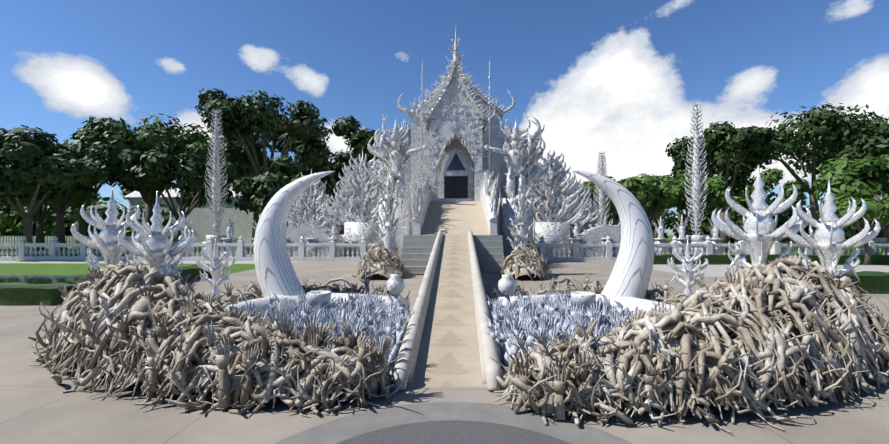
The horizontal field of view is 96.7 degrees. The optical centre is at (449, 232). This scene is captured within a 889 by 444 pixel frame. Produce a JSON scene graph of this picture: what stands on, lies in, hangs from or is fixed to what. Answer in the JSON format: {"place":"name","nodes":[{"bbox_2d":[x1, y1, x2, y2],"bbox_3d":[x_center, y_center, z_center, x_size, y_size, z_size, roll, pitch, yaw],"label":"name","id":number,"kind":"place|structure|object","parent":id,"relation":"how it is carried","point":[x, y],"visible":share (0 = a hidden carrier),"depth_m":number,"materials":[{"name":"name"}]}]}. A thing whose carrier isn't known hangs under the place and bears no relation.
{"place":"outdoors","nodes":[
{"label":"outdoors","id":0,"kind":"place"},
{"bbox_2d":[0,275,87,283],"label":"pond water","id":1,"kind":"structure","parent":0,"point":[39,279],"depth_m":20.82,"materials":[{"name":"green liquid"}]},
{"bbox_2d":[20,180,100,250],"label":"tree","id":2,"kind":"object","parent":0,"point":[40,214],"depth_m":53.11,"materials":[{"name":"green plant"}]},
{"bbox_2d":[54,142,102,247],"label":"tree","id":3,"kind":"object","parent":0,"point":[81,225],"depth_m":62.93,"materials":[{"name":"green plant"}]},
{"bbox_2d":[0,241,252,260],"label":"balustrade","id":4,"kind":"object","parent":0,"point":[99,254],"depth_m":46.11,"materials":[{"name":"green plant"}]},
{"bbox_2d":[0,141,108,255],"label":"tree","id":5,"kind":"object","parent":4,"relation":"on","point":[66,173],"depth_m":35.01,"materials":[{"name":"green plant"}]},
{"bbox_2d":[0,236,130,247],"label":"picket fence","id":6,"kind":"object","parent":4,"relation":"on","point":[10,239],"visible":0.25,"depth_m":63.44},
{"bbox_2d":[0,235,145,260],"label":"balustrade","id":7,"kind":"object","parent":4,"relation":"on","point":[24,250],"visible":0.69,"depth_m":34.56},
{"bbox_2d":[120,188,130,201],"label":"tree","id":8,"kind":"object","parent":4,"relation":"on","point":[125,192],"depth_m":95.04,"materials":[{"name":"green plant"}]},
{"bbox_2d":[124,184,292,243],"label":"building","id":9,"kind":"structure","parent":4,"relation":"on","point":[202,227],"depth_m":84.12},
{"bbox_2d":[219,134,269,242],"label":"tree","id":10,"kind":"object","parent":4,"relation":"on","point":[240,156],"depth_m":69.07,"materials":[{"name":"green plant"}]},
{"bbox_2d":[273,160,335,197],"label":"tree","id":11,"kind":"object","parent":4,"relation":"on","point":[330,188],"depth_m":72.46,"materials":[{"name":"green plant"}]},
{"bbox_2d":[326,192,340,233],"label":"tree","id":12,"kind":"object","parent":4,"relation":"on","point":[329,193],"depth_m":93.94,"materials":[{"name":"green plant"}]},
{"bbox_2d":[0,263,254,274],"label":"lawn","id":13,"kind":"structure","parent":0,"point":[43,268],"depth_m":26.71,"materials":[{"name":"green plant"}]},
{"bbox_2d":[59,265,220,283],"bbox_3d":[-13.576,2.099,18.245,1.285,0.650,8.023,0,0,1],"label":"hedge","id":14,"kind":"object","parent":13,"relation":"on","point":[193,270],"visible":0.12,"depth_m":19.97,"materials":[{"name":"green plant"}]},
{"bbox_2d":[0,261,297,263],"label":"walk paving","id":15,"kind":"structure","parent":0,"point":[229,262],"depth_m":32.11,"materials":[{"name":"grey concrete"}]},
{"bbox_2d":[195,87,333,175],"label":"tree","id":16,"kind":"object","parent":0,"point":[249,116],"depth_m":56.21,"materials":[{"name":"green plant"}]},
{"bbox_2d":[341,165,350,237],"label":"tree","id":17,"kind":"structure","parent":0,"point":[346,179],"depth_m":47.10,"materials":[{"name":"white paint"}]},
{"bbox_2d":[0,233,888,443],"bbox_3d":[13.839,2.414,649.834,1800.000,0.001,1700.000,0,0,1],"label":"ground","id":18,"kind":"structure","parent":0,"point":[38,405],"depth_m":5.37,"materials":[{"name":"beige concrete"}]},
{"bbox_2d":[0,282,77,305],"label":"hedge","id":19,"kind":"object","parent":18,"relation":"on","point":[17,294],"visible":0.69,"depth_m":13.10,"materials":[{"name":"green plant"}]},
{"bbox_2d":[14,188,99,242],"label":"tree","id":20,"kind":"object","parent":18,"relation":"on","point":[96,195],"depth_m":97.71,"materials":[{"name":"green plant"}]},
{"bbox_2d":[0,125,130,253],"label":"tree","id":21,"kind":"object","parent":18,"relation":"on","point":[104,156],"depth_m":45.45,"materials":[{"name":"green plant"}]},
{"bbox_2d":[0,197,179,242],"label":"treeline","id":22,"kind":"object","parent":18,"relation":"on","point":[12,221],"visible":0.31,"depth_m":81.01,"materials":[{"name":"green plant"}]},
{"bbox_2d":[61,113,228,225],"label":"tree","id":23,"kind":"object","parent":18,"relation":"on","point":[87,136],"depth_m":54.23,"materials":[{"name":"green plant"}]},
{"bbox_2d":[110,146,238,240],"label":"tree","id":24,"kind":"object","parent":18,"relation":"on","point":[147,171],"depth_m":45.72,"materials":[{"name":"green plant"}]},
{"bbox_2d":[202,108,227,255],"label":"spire","id":25,"kind":"structure","parent":18,"relation":"on","point":[216,186],"depth_m":36.75,"materials":[{"name":"white paint"}]},
{"bbox_2d":[196,240,234,299],"bbox_3d":[-8.349,1.239,14.164,1.282,2.250,1.077,0,0,1],"label":"candelabra","id":26,"kind":"object","parent":18,"relation":"on","point":[216,268],"visible":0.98,"depth_m":14.07,"materials":[{"name":"white stone"}]},
{"bbox_2d":[28,260,404,416],"bbox_3d":[-5.272,1.518,7.614,9.971,1.849,3.678,0,0,39],"label":"root mound","id":27,"kind":"object","parent":18,"relation":"on","point":[145,325],"visible":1,"depth_m":5.84,"materials":[{"name":"paint"}]},
{"bbox_2d":[70,187,150,278],"bbox_3d":[-8.047,0.240,9.457,1.602,2.750,1.346,0,0,1],"label":"sculpture","id":28,"kind":"object","parent":27,"relation":"on","point":[104,241],"visible":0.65,"depth_m":9.29,"materials":[{"name":"silver stone"}]},
{"bbox_2d":[117,192,195,281],"bbox_3d":[-5.978,0.343,8.112,1.410,2.450,1.184,0,0,1],"label":"sculpture","id":29,"kind":"object","parent":27,"relation":"on","point":[157,250],"visible":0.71,"depth_m":8.02,"materials":[{"name":"stone"}]},
{"bbox_2d":[176,235,378,260],"bbox_3d":[-14.082,1.314,34.292,19.240,2.200,0.540,0,0,1],"label":"balustrade","id":30,"kind":"object","parent":18,"relation":"on","point":[241,246],"visible":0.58,"depth_m":34.12,"materials":[{"name":"white concrete"}]},
{"bbox_2d":[229,153,327,216],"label":"tree","id":31,"kind":"object","parent":18,"relation":"on","point":[259,192],"depth_m":46.79,"materials":[{"name":"green plant"}]},
{"bbox_2d":[254,171,334,296],"bbox_3d":[-4.447,0.416,11.430,2.378,4.420,0.876,0,0,1],"label":"tusk sculpture","id":32,"kind":"object","parent":18,"relation":"on","point":[276,273],"visible":0.85,"depth_m":11.18,"materials":[{"name":"white stone"}]},
{"bbox_2d":[287,169,333,228],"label":"flame tree","id":33,"kind":"object","parent":18,"relation":"on","point":[309,199],"visible":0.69,"depth_m":42.23,"materials":[{"name":"white paint"}]},
{"bbox_2d":[212,272,409,310],"bbox_3d":[-4.178,1.820,11.669,5.810,1.228,2.478,0,0,-22],"label":"root","id":34,"kind":"object","parent":18,"relation":"on","point":[257,292],"visible":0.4,"depth_m":11.79,"materials":[{"name":"paint"}]},
{"bbox_2d":[294,115,389,234],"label":"tree","id":35,"kind":"object","parent":18,"relation":"on","point":[310,155],"depth_m":61.00,"materials":[{"name":"green plant"}]},
{"bbox_2d":[319,149,385,256],"bbox_3d":[-8.539,-2.886,37.674,7.850,10.600,1.400,0,0,1],"label":"flame tree","id":36,"kind":"object","parent":18,"relation":"on","point":[355,211],"visible":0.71,"depth_m":37.58,"materials":[{"name":"white paint"}]},
{"bbox_2d":[351,241,409,279],"bbox_3d":[-3.728,1.439,22.127,3.186,1.991,4.544,0,0,1],"label":"sculpted mound","id":37,"kind":"object","parent":18,"relation":"on","point":[374,261],"visible":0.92,"depth_m":20.72,"materials":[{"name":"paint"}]},
{"bbox_2d":[375,176,400,258],"bbox_3d":[-3.513,-0.861,22.474,1.494,4.950,1.512,0,0,1],"label":"gate statue","id":38,"kind":"object","parent":37,"relation":"on","point":[387,238],"visible":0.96,"depth_m":22.26,"materials":[{"name":"white paint"}]},
{"bbox_2d":[364,115,426,260],"bbox_3d":[-4.498,-3.686,33.086,5.465,12.200,2.400,0,0,1],"label":"guardian statue","id":39,"kind":"object","parent":18,"relation":"on","point":[390,162],"visible":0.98,"depth_m":32.72,"materials":[{"name":"white paint"}]},
{"bbox_2d":[161,293,674,380],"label":"pit kerbs","id":40,"kind":"structure","parent":18,"relation":"on","point":[631,303],"depth_m":10.53,"materials":[{"name":"white concrete"}]},
{"bbox_2d":[16,196,821,237],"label":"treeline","id":41,"kind":"object","parent":18,"relation":"on","point":[668,220],"depth_m":119.88,"materials":[{"name":"green plant"}]},
{"bbox_2d":[407,235,486,386],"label":"path ramp","id":42,"kind":"structure","parent":18,"relation":"on","point":[448,354],"depth_m":8.73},
{"bbox_2d":[392,230,502,390],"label":"bridge railings","id":43,"kind":"object","parent":42,"relation":"on","point":[403,369],"visible":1,"depth_m":7.84,"materials":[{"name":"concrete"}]},
{"bbox_2d":[401,235,504,272],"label":"steps","id":44,"kind":"structure","parent":18,"relation":"on","point":[416,252],"depth_m":24.54,"materials":[{"name":"stone"}]},
{"bbox_2d":[286,219,620,256],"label":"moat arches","id":45,"kind":"structure","parent":18,"relation":"on","point":[590,234],"depth_m":36.24,"materials":[{"name":"white paint"}]},
{"bbox_2d":[409,198,502,234],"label":"temple platform","id":46,"kind":"structure","parent":18,"relation":"on","point":[470,199],"depth_m":37.71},
{"bbox_2d":[384,68,529,200],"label":"temple walls","id":47,"kind":"structure","parent":18,"relation":"on","point":[444,124],"depth_m":38.28,"materials":[{"name":"white paint"}]},
{"bbox_2d":[446,153,464,170],"bbox_3d":[0.657,-6.911,38.246,1.900,1.750,0.001,0,0,1],"label":"triangular window","id":48,"kind":"structure","parent":47,"relation":"in","point":[455,164],"depth_m":38.25,"materials":[{"name":"blue glass"}]},
{"bbox_2d":[421,31,490,196],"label":"temple ornaments","id":49,"kind":"object","parent":47,"relation":"attached to","point":[457,57],"visible":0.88,"depth_m":36.51},
{"bbox_2d":[444,176,467,197],"bbox_3d":[0.656,-4.136,38.226,2.300,2.700,0.100,0,0,1],"label":"doorway","id":50,"kind":"structure","parent":47,"relation":"in","point":[455,186],"depth_m":38.18,"materials":[{"name":"black"}]},
{"bbox_2d":[367,58,545,158],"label":"temple roofs","id":51,"kind":"structure","parent":47,"relation":"on","point":[436,91],"depth_m":38.34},
{"bbox_2d":[178,212,749,256],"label":"statues","id":52,"kind":"object","parent":18,"relation":"on","point":[660,239],"visible":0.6,"depth_m":35.99,"materials":[{"name":"white paint"}]},
{"bbox_2d":[484,114,548,258],"bbox_3d":[5.629,-3.745,32.867,5.555,12.318,2.400,0,0,1],"label":"guardian statue","id":53,"kind":"object","parent":18,"relation":"on","point":[518,158],"visible":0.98,"depth_m":32.52,"materials":[{"name":"white paint"}]},
{"bbox_2d":[499,241,551,279],"bbox_3d":[4.216,1.446,21.816,2.802,1.976,4.458,0,0,14],"label":"sculpture mound","id":54,"kind":"object","parent":18,"relation":"on","point":[518,263],"visible":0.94,"depth_m":20.58,"materials":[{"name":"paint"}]},
{"bbox_2d":[507,175,533,257],"bbox_3d":[4.073,-0.861,22.319,1.568,4.950,1.352,0,0,-37],"label":"gate statue","id":55,"kind":"object","parent":54,"relation":"on","point":[521,236],"visible":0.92,"depth_m":22.13,"materials":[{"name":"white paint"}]},
{"bbox_2d":[505,147,591,256],"bbox_3d":[9.375,-3.036,37.288,8.213,10.900,1.400,0,0,1],"label":"flame tree","id":56,"kind":"object","parent":18,"relation":"on","point":[558,202],"visible":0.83,"depth_m":37.16,"materials":[{"name":"white paint"}]},
{"bbox_2d":[485,290,671,368],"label":"hands","id":57,"kind":"object","parent":18,"relation":"on","point":[558,314],"visible":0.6,"depth_m":7.67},
{"bbox_2d":[498,274,595,308],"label":"hand pots","id":58,"kind":"object","parent":57,"relation":"on","point":[506,284],"visible":0.88,"depth_m":9.14,"materials":[{"name":"white ceramic"}]},
{"bbox_2d":[570,176,599,237],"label":"flame tree","id":59,"kind":"object","parent":18,"relation":"on","point":[592,221],"visible":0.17,"depth_m":42.59,"materials":[{"name":"white paint"}]},
{"bbox_2d":[579,181,616,214],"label":"tree","id":60,"kind":"object","parent":18,"relation":"on","point":[590,185],"depth_m":48.49,"materials":[{"name":"green plant"}]},
{"bbox_2d":[490,272,707,304],"bbox_3d":[4.316,1.833,11.512,5.982,1.222,2.752,0,0,22],"label":"root","id":61,"kind":"object","parent":18,"relation":"on","point":[595,288],"visible":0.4,"depth_m":11.71,"materials":[{"name":"paint"}]},
{"bbox_2d":[592,175,620,225],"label":"tree","id":62,"kind":"object","parent":18,"relation":"on","point":[616,222],"depth_m":63.45,"materials":[{"name":"green plant"}]},
{"bbox_2d":[570,170,653,298],"bbox_3d":[4.600,0.416,11.235,2.378,4.420,0.876,0,0,1],"label":"tusk sculpture","id":63,"kind":"object","parent":18,"relation":"on","point":[631,273],"visible":0.9,"depth_m":10.96,"materials":[{"name":"white stone"}]},
{"bbox_2d":[533,236,746,260],"bbox_3d":[14.961,1.314,33.666,20.140,2.200,0.540,0,0,1],"label":"balustrade","id":64,"kind":"object","parent":18,"relation":"on","point":[708,246],"visible":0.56,"depth_m":33.50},
{"bbox_2d":[621,173,684,224],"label":"tree","id":65,"kind":"object","parent":18,"relation":"on","point":[645,189],"depth_m":46.63,"materials":[{"name":"green plant"}]},
{"bbox_2d":[654,175,689,237],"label":"tree","id":66,"kind":"object","parent":18,"relation":"on","point":[657,225],"depth_m":97.95,"materials":[{"name":"green plant"}]},
{"bbox_2d":[667,238,708,299],"bbox_3d":[8.310,1.239,13.805,1.355,2.250,1.077,0,0,1],"label":"candelabra","id":67,"kind":"object","parent":18,"relation":"on","point":[689,269],"visible":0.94,"depth_m":13.71,"materials":[{"name":"white stone"}]},
{"bbox_2d":[489,255,888,432],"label":"root mound","id":68,"kind":"object","parent":18,"relation":"on","point":[753,338],"visible":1,"depth_m":5.44,"materials":[{"name":"paint"}]},
{"bbox_2d":[711,166,811,275],"bbox_3d":[6.946,0.023,8.834,1.858,3.150,1.561,0,0,1],"label":"sculpture","id":69,"kind":"object","parent":68,"relation":"on","point":[759,237],"visible":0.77,"depth_m":8.69,"materials":[{"name":"stone"}]},
{"bbox_2d":[784,180,880,281],"bbox_3d":[7.725,0.192,8.017,1.538,2.650,1.292,0,0,1],"label":"sculpture","id":70,"kind":"object","parent":68,"relation":"on","point":[825,240],"visible":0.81,"depth_m":7.87,"materials":[{"name":"stone"}]},
{"bbox_2d":[652,173,731,237],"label":"tree","id":71,"kind":"object","parent":18,"relation":"on","point":[718,186],"depth_m":48.50,"materials":[{"name":"green plant"}]},
{"bbox_2d":[684,102,708,253],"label":"spire","id":72,"kind":"structure","parent":18,"relation":"on","point":[696,183],"depth_m":35.80,"materials":[{"name":"white paint"}]},
{"bbox_2d":[670,149,760,237],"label":"tree","id":73,"kind":"object","parent":18,"relation":"on","point":[742,180],"depth_m":68.69,"materials":[{"name":"green plant"}]},
{"bbox_2d":[665,121,780,248],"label":"tree","id":74,"kind":"object","parent":18,"relation":"on","point":[756,141],"depth_m":56.19,"materials":[{"name":"green plant"}]},
{"bbox_2d":[838,124,888,160],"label":"tree","id":75,"kind":"object","parent":18,"relation":"on","point":[875,144],"depth_m":48.71,"materials":[{"name":"green plant"}]},
{"bbox_2d":[845,271,888,293],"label":"hedge","id":76,"kind":"object","parent":18,"relation":"on","point":[874,282],"visible":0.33,"depth_m":15.61,"materials":[{"name":"green plant"}]},
{"bbox_2d":[0,0,888,232],"label":"sky","id":77,"kind":"structure","parent":0,"point":[621,79],"materials":[{"name":"blue"}]},
{"bbox_2d":[336,420,570,443],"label":"circular pavement","id":78,"kind":"structure","parent":0,"point":[452,432],"depth_m":4.70,"materials":[{"name":"grey concrete"}]},
{"bbox_2d":[275,402,632,443],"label":"paving ring","id":79,"kind":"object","parent":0,"point":[335,431],"depth_m":5.05,"materials":[{"name":"concrete"}]},
{"bbox_2d":[420,201,489,234],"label":"bridge deck","id":80,"kind":"structure","parent":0,"point":[455,217],"depth_m":28.92,"materials":[{"name":"beige concrete"}]},
{"bbox_2d":[407,168,499,217],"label":"bridge flames","id":81,"kind":"object","parent":80,"relation":"on","point":[422,187],"visible":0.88,"depth_m":28.07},
{"bbox_2d":[413,188,497,234],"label":"bridge walls","id":82,"kind":"structure","parent":0,"point":[419,218],"depth_m":26.85,"materials":[{"name":"white concrete"}]},
{"bbox_2d":[593,152,610,224],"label":"spire","id":83,"kind":"structure","parent":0,"point":[602,201],"depth_m":45.40,"materials":[{"name":"white paint"}]},
{"bbox_2d":[664,235,845,240],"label":"lawn","id":84,"kind":"structure","parent":0,"point":[670,237],"depth_m":204.64,"materials":[{"name":"green plant"}]},
{"bbox_2d":[653,265,888,276],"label":"pavement","id":85,"kind":"structure","parent":0,"point":[714,270],"depth_m":25.98,"materials":[{"name":"grey concrete"}]},
{"bbox_2d":[668,241,884,254],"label":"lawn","id":86,"kind":"structure","parent":0,"point":[796,249],"depth_m":57.18,"materials":[{"name":"green plant"}]},
{"bbox_2d":[728,167,809,212],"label":"tree","id":87,"kind":"object","parent":86,"relation":"on","point":[774,176],"depth_m":88.56,"materials":[{"name":"green plant"}]},
{"bbox_2d":[653,254,888,264],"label":"hedge","id":88,"kind":"object","parent":86,"relation":"on","point":[713,259],"visible":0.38,"depth_m":30.11,"materials":[{"name":"green plant"}]},
{"bbox_2d":[690,205,887,242],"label":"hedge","id":89,"kind":"object","parent":86,"relation":"on","point":[851,230],"visible":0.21,"depth_m":90.56,"materials":[{"name":"green plant"}]},
{"bbox_2d":[720,102,888,236],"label":"tree","id":90,"kind":"object","parent":86,"relation":"on","point":[835,131],"depth_m":61.61,"materials":[{"name":"green plant"}]},
{"bbox_2d":[770,239,888,254],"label":"balustrade","id":91,"kind":"object","parent":86,"relation":"on","point":[777,246],"visible":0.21,"depth_m":33.14,"materials":[{"name":"white concrete"}]},
{"bbox_2d":[813,154,888,254],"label":"tree","id":92,"kind":"object","parent":86,"relation":"on","point":[846,176],"depth_m":40.07,"materials":[{"name":"green plant"}]},
{"bbox_2d":[814,193,888,264],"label":"tree","id":93,"kind":"object","parent":86,"relation":"on","point":[879,211],"depth_m":28.98,"materials":[{"name":"green plant"}]},
{"bbox_2d":[872,238,886,248],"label":"sign board","id":94,"kind":"object","parent":86,"relation":"on","point":[879,240],"visible":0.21,"depth_m":41.98,"materials":[{"name":"teal paint"}]},
{"bbox_2d":[824,184,888,237],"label":"tree","id":95,"kind":"object","parent":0,"point":[884,234],"depth_m":87.52,"materials":[{"name":"green plant"}]},
{"label":"pit floor","id":96,"kind":"structure","parent":0,"visible":0},
{"bbox_2d":[233,290,415,376],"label":"hands","id":97,"kind":"object","parent":96,"relation":"on","point":[378,320],"visible":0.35,"depth_m":8.19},
{"bbox_2d":[307,274,404,307],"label":"hand pots","id":98,"kind":"object","parent":97,"relation":"on","point":[395,284],"visible":0.98,"depth_m":9.26,"materials":[{"name":"white ceramic"}]}
]}

